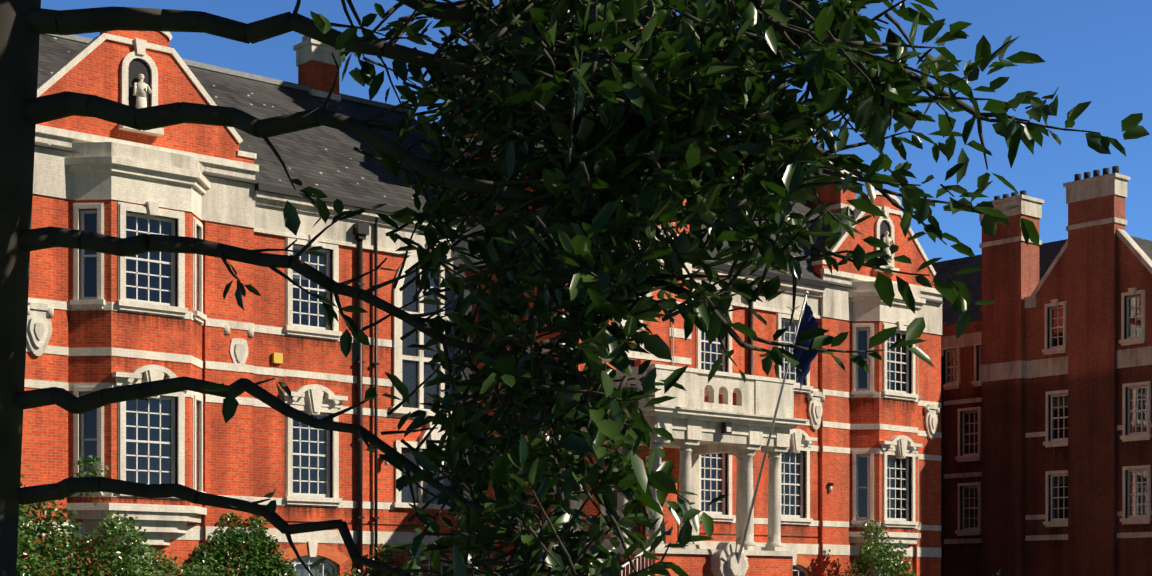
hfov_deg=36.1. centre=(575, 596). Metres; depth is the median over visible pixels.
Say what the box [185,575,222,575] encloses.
sign board
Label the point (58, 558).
shrub
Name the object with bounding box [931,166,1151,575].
wing
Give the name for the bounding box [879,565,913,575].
young tree
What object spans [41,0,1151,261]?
sky
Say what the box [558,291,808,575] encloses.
porch
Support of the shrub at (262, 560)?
on the forecourt paving
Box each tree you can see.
[0,0,1149,575]
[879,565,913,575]
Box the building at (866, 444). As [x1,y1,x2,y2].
[20,30,943,575]
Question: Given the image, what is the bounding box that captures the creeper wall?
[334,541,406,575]
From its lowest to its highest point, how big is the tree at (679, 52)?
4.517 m
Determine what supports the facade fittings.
attached to the building at (866, 444)
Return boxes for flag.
[793,302,823,389]
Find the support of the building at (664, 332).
on the ground
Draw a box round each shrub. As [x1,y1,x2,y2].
[16,455,218,575]
[190,512,298,575]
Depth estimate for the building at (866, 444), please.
53.65 m
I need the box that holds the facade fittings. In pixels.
[272,222,833,536]

